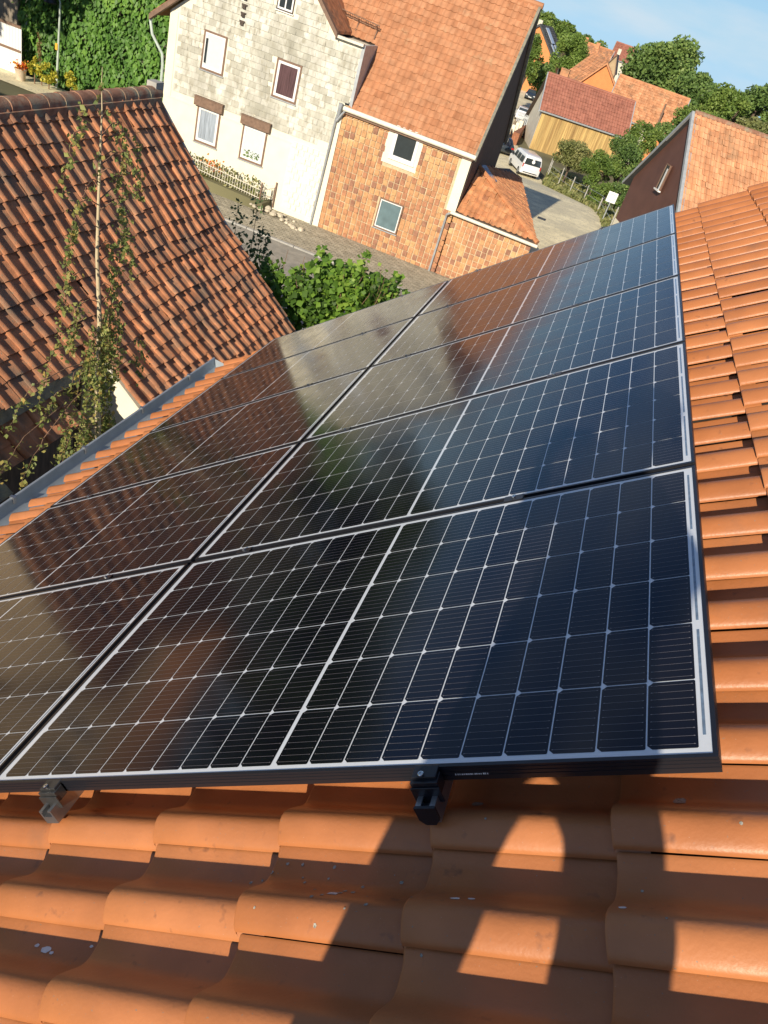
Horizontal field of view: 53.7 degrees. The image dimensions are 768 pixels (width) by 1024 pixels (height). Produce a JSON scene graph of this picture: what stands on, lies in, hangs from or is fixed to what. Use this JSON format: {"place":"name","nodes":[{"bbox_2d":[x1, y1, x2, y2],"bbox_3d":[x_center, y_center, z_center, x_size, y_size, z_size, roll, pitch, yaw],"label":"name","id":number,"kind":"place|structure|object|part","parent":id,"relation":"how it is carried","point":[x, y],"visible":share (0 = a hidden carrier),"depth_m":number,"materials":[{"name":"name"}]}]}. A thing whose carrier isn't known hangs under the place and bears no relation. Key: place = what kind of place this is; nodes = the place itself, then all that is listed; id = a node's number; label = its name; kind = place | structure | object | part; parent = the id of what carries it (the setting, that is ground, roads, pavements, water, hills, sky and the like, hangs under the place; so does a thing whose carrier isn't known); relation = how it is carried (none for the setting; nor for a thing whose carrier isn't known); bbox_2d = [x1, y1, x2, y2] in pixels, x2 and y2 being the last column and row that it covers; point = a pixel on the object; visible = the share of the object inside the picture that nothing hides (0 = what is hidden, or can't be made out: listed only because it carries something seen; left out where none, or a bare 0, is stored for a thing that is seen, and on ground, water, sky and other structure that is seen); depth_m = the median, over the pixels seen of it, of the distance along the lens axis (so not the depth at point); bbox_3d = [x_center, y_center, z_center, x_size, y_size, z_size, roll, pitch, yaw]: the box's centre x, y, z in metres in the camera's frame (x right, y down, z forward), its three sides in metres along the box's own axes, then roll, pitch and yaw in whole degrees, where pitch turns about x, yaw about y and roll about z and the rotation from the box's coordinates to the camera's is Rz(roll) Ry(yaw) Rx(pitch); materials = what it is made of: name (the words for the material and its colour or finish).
{"place":"outdoors","nodes":[
{"label":"outdoors","id":0,"kind":"place"},
{"bbox_2d":[0,481,12,501],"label":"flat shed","id":1,"kind":"structure","parent":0,"point":[6,492],"depth_m":7.02,"materials":[{"name":"grey"}]},
{"bbox_2d":[0,68,65,92],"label":"yard","id":2,"kind":"structure","parent":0,"point":[28,84],"depth_m":36.90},
{"bbox_2d":[0,18,21,72],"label":"white gate","id":3,"kind":"structure","parent":2,"relation":"on","point":[10,42],"depth_m":37.05,"materials":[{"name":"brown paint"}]},
{"bbox_2d":[8,59,28,80],"bbox_3d":[-17.610,-21.421,36.764,0.932,0.921,0.852,23,35,5],"label":"flower pot","id":4,"kind":"object","parent":2,"relation":"on","point":[21,70],"visible":1,"depth_m":36.65,"materials":[{"name":"beige ceramic"}]},
{"bbox_2d":[27,55,41,83],"bbox_3d":[-16.947,-21.459,36.860,0.727,1.290,0.467,17,35,-3],"label":"yellow shrub","id":5,"kind":"object","parent":2,"relation":"on","point":[37,69],"visible":1,"depth_m":36.77,"materials":[{"name":"yellow plant"}]},
{"bbox_2d":[36,32,41,84],"bbox_3d":[-16.670,-21.914,36.695,0.367,2.281,0.276,39,39,26],"label":"tall stalk","id":6,"kind":"object","parent":2,"relation":"on","point":[39,53],"visible":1,"depth_m":36.47,"materials":[{"name":"brown plant"}]},
{"bbox_2d":[39,62,57,88],"bbox_3d":[-16.243,-21.074,36.711,0.915,1.247,0.704,7,37,-17],"label":"yellow shrub","id":7,"kind":"object","parent":2,"relation":"on","point":[48,78],"visible":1,"depth_m":36.64,"materials":[{"name":"yellow plant"}]},
{"bbox_2d":[44,0,60,87],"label":"street lamp","id":8,"kind":"object","parent":2,"relation":"on","point":[57,44],"visible":1,"depth_m":36.44,"materials":[{"name":"grey metal"}]},
{"bbox_2d":[64,70,77,90],"bbox_3d":[-15.098,-20.608,36.636,0.755,1.234,0.446,36,38,22],"label":"yellow shrub","id":9,"kind":"object","parent":2,"relation":"on","point":[70,81],"visible":0.99,"depth_m":36.46,"materials":[{"name":"yellow plant"}]},
{"bbox_2d":[0,0,622,323],"bbox_3d":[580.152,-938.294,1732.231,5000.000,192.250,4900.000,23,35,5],"label":"ground","id":10,"kind":"structure","parent":0,"point":[7,89],"depth_m":74.85,"materials":[{"name":"green plant"}]},
{"bbox_2d":[0,0,24,61],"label":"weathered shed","id":11,"kind":"structure","parent":10,"relation":"on","point":[9,9],"depth_m":36.67,"materials":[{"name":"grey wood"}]},
{"bbox_2d":[12,0,169,101],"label":"ivy covered wall","id":12,"kind":"structure","parent":10,"relation":"on","point":[114,40],"depth_m":36.47,"materials":[{"name":"green plant"}]},
{"bbox_2d":[148,0,377,222],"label":"white house","id":13,"kind":"structure","parent":10,"relation":"on","point":[258,89],"depth_m":29.60,"materials":[{"name":"beige paint"}]},
{"bbox_2d":[192,106,220,149],"bbox_3d":[-7.222,-15.709,30.977,1.100,1.445,0.068,23,35,5],"label":"window","id":14,"kind":"structure","parent":13,"relation":"in","point":[207,124],"depth_m":31.02,"materials":[{"name":"brown paint"}]},
{"bbox_2d":[199,29,227,77],"bbox_3d":[-6.619,-17.802,29.481,1.050,1.405,0.068,23,35,5],"label":"window","id":15,"kind":"structure","parent":13,"relation":"in","point":[217,43],"depth_m":29.49,"materials":[{"name":"brown paint"}]},
{"bbox_2d":[237,124,267,167],"bbox_3d":[-5.321,-14.881,30.812,1.140,1.405,0.104,23,35,5],"label":"window","id":16,"kind":"structure","parent":13,"relation":"in","point":[253,141],"depth_m":30.83,"materials":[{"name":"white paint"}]},
{"bbox_2d":[275,0,294,15],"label":"window","id":17,"kind":"structure","parent":13,"relation":"in","point":[286,6],"depth_m":27.93,"materials":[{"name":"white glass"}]},
{"bbox_2d":[270,57,302,105],"bbox_3d":[-3.754,-16.546,29.202,1.110,1.395,0.068,23,35,5],"label":"window","id":18,"kind":"structure","parent":13,"relation":"in","point":[287,76],"depth_m":29.22,"materials":[{"name":"brown paint"}]},
{"bbox_2d":[0,181,767,1023],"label":"tiled house","id":19,"kind":"structure","parent":10,"relation":"on","point":[624,899],"depth_m":1.41,"materials":[{"name":"ceramic"}]},
{"bbox_2d":[83,328,304,498],"bbox_3d":[-1.509,-0.317,4.751,0.060,0.087,5.396,-11,25,26],"label":"mounting rail","id":20,"kind":"object","parent":19,"relation":"attached to","point":[87,496],"visible":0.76,"depth_m":5.15,"materials":[{"name":"silver metal"}]},
{"bbox_2d":[0,563,188,771],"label":"solar panel","id":21,"kind":"object","parent":20,"relation":"attached to","point":[57,645],"visible":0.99,"depth_m":2.62,"materials":[{"name":"black glass"}]},
{"bbox_2d":[0,443,298,598],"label":"solar panel","id":22,"kind":"object","parent":20,"relation":"attached to","point":[180,519],"visible":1,"depth_m":3.50,"materials":[{"name":"black glass"}]},
{"bbox_2d":[50,368,367,506],"bbox_3d":[-1.023,-0.432,4.507,1.756,0.035,1.039,-11,25,26],"label":"solar panel","id":23,"kind":"object","parent":20,"relation":"attached to","point":[298,415],"visible":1,"depth_m":4.42,"materials":[{"name":"black glass"}]},
{"bbox_2d":[149,317,414,432],"bbox_3d":[-0.709,-0.959,5.369,1.756,0.035,1.039,-11,25,26],"label":"solar panel","id":24,"kind":"object","parent":20,"relation":"attached to","point":[343,357],"visible":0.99,"depth_m":5.29,"materials":[{"name":"black glass"}]},
{"bbox_2d":[221,280,447,378],"bbox_3d":[-0.394,-1.485,6.231,1.756,0.035,1.039,-11,25,26],"label":"solar panel","id":25,"kind":"object","parent":20,"relation":"attached to","point":[383,314],"visible":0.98,"depth_m":6.17,"materials":[{"name":"black glass"}]},
{"bbox_2d":[98,294,404,580],"bbox_3d":[-0.621,-0.497,4.318,0.060,0.088,5.396,-11,25,26],"label":"mounting rail","id":26,"kind":"object","parent":19,"relation":"attached to","point":[105,577],"visible":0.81,"depth_m":3.86,"materials":[{"name":"silver metal"}]},
{"bbox_2d":[38,269,479,822],"bbox_3d":[-0.017,-0.621,4.024,0.060,0.084,5.392,-11,25,26],"label":"mounting rail","id":27,"kind":"object","parent":19,"relation":"attached to","point":[57,799],"visible":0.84,"depth_m":1.85,"materials":[{"name":"grey metal"}]},
{"bbox_2d":[0,465,722,792],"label":"solar panel","id":28,"kind":"object","parent":27,"relation":"attached to","point":[565,633],"visible":1,"depth_m":1.80,"materials":[{"name":"black glass"}]},
{"bbox_2d":[195,342,696,560],"bbox_3d":[0.232,-0.223,2.879,1.756,0.036,1.039,-11,25,26],"label":"solar panel","id":29,"kind":"object","parent":27,"relation":"attached to","point":[624,418],"visible":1,"depth_m":2.74,"materials":[{"name":"black glass"}]},
{"bbox_2d":[304,275,685,440],"bbox_3d":[0.546,-0.750,3.741,1.756,0.036,1.039,-11,25,26],"label":"solar panel","id":30,"kind":"object","parent":27,"relation":"attached to","point":[639,320],"visible":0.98,"depth_m":3.64,"materials":[{"name":"black glass"}]},
{"bbox_2d":[372,233,680,365],"bbox_3d":[0.861,-1.276,4.603,1.756,0.036,1.039,-11,25,26],"label":"solar panel","id":31,"kind":"object","parent":27,"relation":"attached to","point":[647,263],"visible":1,"depth_m":4.52,"materials":[{"name":"blue glass"}]},
{"bbox_2d":[417,204,676,315],"bbox_3d":[1.175,-1.802,5.466,1.756,0.036,1.039,-11,25,26],"label":"solar panel","id":32,"kind":"object","parent":27,"relation":"attached to","point":[635,231],"visible":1,"depth_m":5.39,"materials":[{"name":"blue glass"}]},
{"bbox_2d":[410,226,605,824],"bbox_3d":[0.875,-0.799,3.588,0.060,0.088,5.396,-11,25,26],"label":"mounting rail","id":33,"kind":"object","parent":19,"relation":"attached to","point":[430,789],"visible":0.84,"depth_m":1.41,"materials":[{"name":"metal"}]},
{"bbox_2d":[309,0,543,271],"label":"tile hung house","id":34,"kind":"structure","parent":10,"relation":"on","point":[421,130],"depth_m":28.91,"materials":[{"name":"orange tile"}]},
{"bbox_2d":[372,197,403,235],"bbox_3d":[0.161,-11.892,30.577,1.080,1.205,0.068,23,35,5],"label":"window","id":35,"kind":"structure","parent":34,"relation":"in","point":[388,214],"depth_m":30.60,"materials":[{"name":"glass"}]},
{"bbox_2d":[388,125,419,166],"bbox_3d":[0.801,-14.000,29.057,1.070,1.195,0.068,23,35,5],"label":"window","id":36,"kind":"structure","parent":34,"relation":"in","point":[404,149],"depth_m":29.15,"materials":[{"name":"white glass"}]},
{"bbox_2d":[428,164,539,278],"bbox_3d":[5.840,-13.506,35.157,3.830,5.005,12.884,23,35,5],"label":"corner lean to","id":37,"kind":"object","parent":10,"relation":"on","point":[491,224],"visible":0.91,"depth_m":30.04,"materials":[{"name":"ceramic"}]},
{"bbox_2d":[510,118,526,145],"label":"garden wall","id":38,"kind":"structure","parent":10,"relation":"on","point":[516,131],"depth_m":81.56,"materials":[{"name":"paint"}]},
{"bbox_2d":[521,19,560,91],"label":"tall orange house","id":39,"kind":"structure","parent":10,"relation":"on","point":[549,37],"depth_m":128.35,"materials":[{"name":"paint"}]},
{"bbox_2d":[546,28,554,43],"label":"roof window","id":40,"kind":"structure","parent":39,"relation":"in","point":[548,30],"depth_m":129.25,"materials":[{"name":"glass"}]},
{"bbox_2d":[538,10,557,30],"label":"slope tree","id":41,"kind":"object","parent":10,"relation":"on","point":[548,18],"visible":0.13,"depth_m":157.12,"materials":[{"name":"green plant"}]},
{"bbox_2d":[554,18,576,55],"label":"slope tree","id":42,"kind":"object","parent":10,"relation":"on","point":[568,27],"visible":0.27,"depth_m":167.02,"materials":[{"name":"green plant"}]},
{"bbox_2d":[549,30,589,74],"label":"round tree","id":43,"kind":"object","parent":10,"relation":"on","point":[574,46],"visible":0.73,"depth_m":107.35,"materials":[{"name":"green plant"}]},
{"bbox_2d":[522,67,635,158],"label":"wooden barn","id":44,"kind":"structure","parent":10,"relation":"on","point":[563,106],"depth_m":80.52,"materials":[{"name":"red tile"}]},
{"bbox_2d":[516,112,528,129],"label":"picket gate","id":45,"kind":"structure","parent":44,"relation":"attached to","point":[522,116],"depth_m":86.88,"materials":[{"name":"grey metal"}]},
{"bbox_2d":[576,31,594,43],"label":"slope tree","id":46,"kind":"object","parent":10,"relation":"on","point":[591,40],"visible":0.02,"depth_m":178.53,"materials":[{"name":"green plant"}]},
{"bbox_2d":[568,54,614,91],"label":"orange gable house","id":47,"kind":"structure","parent":10,"relation":"on","point":[593,70],"depth_m":95.81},
{"bbox_2d":[586,37,614,61],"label":"red roofed house","id":48,"kind":"structure","parent":10,"relation":"on","point":[604,53],"depth_m":142.96,"materials":[{"name":"tile"}]},
{"bbox_2d":[613,41,634,82],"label":"farthest house","id":49,"kind":"structure","parent":10,"relation":"on","point":[618,45],"depth_m":152.87,"materials":[{"name":"red tile"}]},
{"bbox_2d":[612,73,690,159],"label":"long tiled outbuilding","id":50,"kind":"structure","parent":10,"relation":"on","point":[654,104],"depth_m":92.05,"materials":[{"name":"orange tile"}]},
{"bbox_2d":[618,34,705,90],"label":"broad tree","id":51,"kind":"object","parent":10,"relation":"on","point":[663,64],"visible":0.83,"depth_m":100.84,"materials":[{"name":"green plant"}]},
{"bbox_2d":[651,121,675,151],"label":"meadow tree","id":52,"kind":"object","parent":10,"relation":"on","point":[667,128],"visible":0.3,"depth_m":73.47,"materials":[{"name":"green plant"}]},
{"bbox_2d":[595,39,767,122],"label":"distant wood","id":53,"kind":"object","parent":10,"relation":"on","point":[604,43],"visible":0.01,"depth_m":219.33,"materials":[{"name":"green plant"}]},
{"bbox_2d":[671,103,704,127],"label":"meadow tree","id":54,"kind":"object","parent":10,"relation":"on","point":[682,114],"visible":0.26,"depth_m":76.12,"materials":[{"name":"green plant"}]},
{"bbox_2d":[612,110,767,224],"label":"brown gable house","id":55,"kind":"structure","parent":10,"relation":"on","point":[692,159],"depth_m":35.77,"materials":[{"name":"tile"}]},
{"bbox_2d":[654,163,671,192],"bbox_3d":[13.804,-16.555,37.584,0.148,1.280,0.740,13,35,-9],"label":"window","id":56,"kind":"structure","parent":55,"relation":"in","point":[667,169],"depth_m":37.54,"materials":[{"name":"white"}]},
{"bbox_2d":[670,71,717,109],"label":"broad tree","id":57,"kind":"object","parent":10,"relation":"on","point":[691,85],"visible":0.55,"depth_m":96.83,"materials":[{"name":"green plant"}]},
{"bbox_2d":[696,81,751,120],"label":"leafy tree","id":58,"kind":"object","parent":10,"relation":"on","point":[724,100],"visible":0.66,"depth_m":77.77,"materials":[{"name":"green plant"}]},
{"bbox_2d":[731,108,752,122],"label":"leafy tree","id":59,"kind":"object","parent":10,"relation":"on","point":[733,120],"visible":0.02,"depth_m":86.29,"materials":[{"name":"green plant"}]},
{"bbox_2d":[733,83,767,123],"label":"leafy tree","id":60,"kind":"object","parent":10,"relation":"on","point":[758,96],"visible":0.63,"depth_m":81.00,"materials":[{"name":"green plant"}]},
{"bbox_2d":[735,116,767,133],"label":"leafy tree","id":61,"kind":"object","parent":10,"relation":"on","point":[757,124],"visible":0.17,"depth_m":59.62,"materials":[{"name":"green plant"}]},
{"bbox_2d":[226,221,401,323],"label":"street","id":62,"kind":"structure","parent":0,"point":[294,257],"depth_m":28.18,"materials":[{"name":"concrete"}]},
{"bbox_2d":[224,218,410,291],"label":"kerb","id":63,"kind":"structure","parent":62,"relation":"on","point":[274,238],"depth_m":28.98,"materials":[{"name":"grey concrete"}]},
{"bbox_2d":[268,213,438,289],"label":"pavement","id":64,"kind":"structure","parent":0,"point":[392,267],"depth_m":30.38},
{"bbox_2d":[210,192,449,291],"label":"pavement blocks","id":65,"kind":"structure","parent":64,"relation":"on","point":[311,237],"depth_m":30.33,"materials":[{"name":"beige stone"}]},
{"bbox_2d":[198,168,271,210],"bbox_3d":[-7.296,-13.780,31.631,5.350,0.520,0.930,23,35,5],"label":"garden bed","id":66,"kind":"object","parent":65,"relation":"on","point":[216,186],"visible":0.36,"depth_m":31.19,"materials":[{"name":"beige soil"}]},
{"bbox_2d":[190,151,264,196],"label":"garden plants","id":67,"kind":"object","parent":66,"relation":"on","point":[228,176],"visible":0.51,"depth_m":31.23,"materials":[{"name":"green plant"}]},
{"bbox_2d":[192,154,277,206],"bbox_3d":[-6.976,-14.055,31.346,5.176,1.246,0.880,23,35,5],"label":"garden fence","id":68,"kind":"object","parent":66,"relation":"on","point":[261,191],"visible":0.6,"depth_m":30.92,"materials":[{"name":"beige paint"}]},
{"bbox_2d":[495,90,600,252],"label":"gravel road","id":69,"kind":"structure","parent":0,"point":[566,217],"depth_m":48.98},
{"bbox_2d":[501,137,513,155],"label":"parked car","id":70,"kind":"object","parent":69,"relation":"on","point":[508,149],"visible":0.25,"depth_m":73.01,"materials":[{"name":"paint"}]},
{"bbox_2d":[514,105,528,119],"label":"parked car","id":71,"kind":"object","parent":69,"relation":"on","point":[521,109],"visible":0.49,"depth_m":97.50,"materials":[{"name":"white paint"}]},
{"bbox_2d":[508,147,541,178],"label":"parked van","id":72,"kind":"object","parent":69,"relation":"on","point":[524,161],"visible":1,"depth_m":66.81,"materials":[{"name":"white paint"}]},
{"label":"rear window","id":73,"kind":"part","parent":72,"relation":"part of","materials":[{"name":"black glass"}]},
{"bbox_2d":[524,88,535,99],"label":"parked car","id":74,"kind":"object","parent":69,"relation":"on","point":[530,93],"visible":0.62,"depth_m":121.25,"materials":[{"name":"paint"}]},
{"bbox_2d":[520,33,544,91],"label":"roadside tree","id":75,"kind":"object","parent":69,"relation":"on","point":[532,69],"visible":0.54,"depth_m":100.93,"materials":[{"name":"green plant"}]},
{"bbox_2d":[527,62,555,95],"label":"roadside tree","id":76,"kind":"object","parent":69,"relation":"on","point":[545,69],"visible":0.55,"depth_m":106.80,"materials":[{"name":"green plant"}]},
{"bbox_2d":[551,166,624,210],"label":"meadow","id":77,"kind":"structure","parent":0,"point":[570,174],"depth_m":75.15,"materials":[{"name":"green plant"}]},
{"bbox_2d":[551,138,592,183],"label":"meadow tree","id":78,"kind":"object","parent":77,"relation":"on","point":[573,153],"visible":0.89,"depth_m":67.67,"materials":[{"name":"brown plant"}]},
{"bbox_2d":[542,168,618,226],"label":"grass tufts","id":79,"kind":"object","parent":77,"relation":"on","point":[551,180],"visible":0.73,"depth_m":62.03,"materials":[{"name":"green plant"}]},
{"bbox_2d":[547,156,618,224],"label":"wire fence","id":80,"kind":"object","parent":77,"relation":"on","point":[551,164],"visible":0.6,"depth_m":57.12,"materials":[{"name":"grey metal"}]},
{"bbox_2d":[582,195,598,203],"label":"meadow tree","id":81,"kind":"object","parent":77,"relation":"on","point":[588,197],"visible":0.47,"depth_m":55.62,"materials":[{"name":"green plant"}]},
{"bbox_2d":[579,149,621,194],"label":"meadow tree","id":82,"kind":"object","parent":77,"relation":"on","point":[597,164],"visible":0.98,"depth_m":63.44,"materials":[{"name":"green plant"}]},
{"bbox_2d":[588,182,617,204],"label":"meadow tree","id":83,"kind":"object","parent":77,"relation":"on","point":[603,189],"visible":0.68,"depth_m":56.32,"materials":[{"name":"green plant"}]},
{"bbox_2d":[603,191,618,217],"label":"road sign","id":84,"kind":"object","parent":77,"relation":"on","point":[612,197],"visible":0.98,"depth_m":48.77,"materials":[{"name":"grey metal"}]},
{"bbox_2d":[603,177,629,209],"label":"meadow tree","id":85,"kind":"object","parent":77,"relation":"on","point":[621,188],"visible":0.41,"depth_m":56.62,"materials":[{"name":"green plant"}]},
{"bbox_2d":[603,133,644,205],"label":"meadow tree","id":86,"kind":"object","parent":77,"relation":"on","point":[628,156],"visible":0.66,"depth_m":64.03,"materials":[{"name":"green plant"}]},
{"bbox_2d":[619,120,662,193],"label":"meadow tree","id":87,"kind":"object","parent":77,"relation":"on","point":[649,136],"visible":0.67,"depth_m":70.76,"materials":[{"name":"green plant"}]},
{"bbox_2d":[689,110,727,119],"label":"leafy tree","id":88,"kind":"object","parent":77,"relation":"on","point":[722,116],"depth_m":60.25,"materials":[{"name":"green plant"}]},
{"bbox_2d":[608,49,621,76],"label":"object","id":89,"kind":"structure","parent":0,"point":[613,62],"depth_m":116.85,"materials":[{"name":"paint"}]},
{"bbox_2d":[536,0,767,117],"label":"sky","id":90,"kind":"structure","parent":0,"point":[732,35],"materials":[{"name":"blue"}]},
{"label":"courtyard","id":91,"kind":"structure","parent":0,"visible":0},
{"bbox_2d":[0,390,86,503],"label":"lean to shed","id":92,"kind":"object","parent":91,"relation":"on","point":[24,424],"visible":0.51,"depth_m":9.26,"materials":[{"name":"ceramic"}]},
{"bbox_2d":[0,67,150,489],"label":"birch tree","id":93,"kind":"object","parent":91,"relation":"on","point":[96,380],"visible":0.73,"depth_m":7.39,"materials":[{"name":"green plant"}]},
{"bbox_2d":[0,79,295,449],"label":"old barn","id":94,"kind":"structure","parent":91,"relation":"on","point":[199,290],"depth_m":11.03,"materials":[{"name":"tile"}]},
{"bbox_2d":[229,189,278,273],"bbox_3d":[-3.228,-4.710,17.300,2.116,5.174,1.311,17,35,-3],"label":"young shrub","id":95,"kind":"object","parent":91,"relation":"on","point":[260,250],"visible":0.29,"depth_m":16.36,"materials":[{"name":"green plant"}]},
{"bbox_2d":[254,245,410,330],"bbox_3d":[-1.192,-3.016,15.891,3.979,5.291,1.560,23,35,5],"label":"grape vine","id":96,"kind":"object","parent":91,"relation":"on","point":[325,292],"visible":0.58,"depth_m":14.71,"materials":[{"name":"green plant"}]}
]}

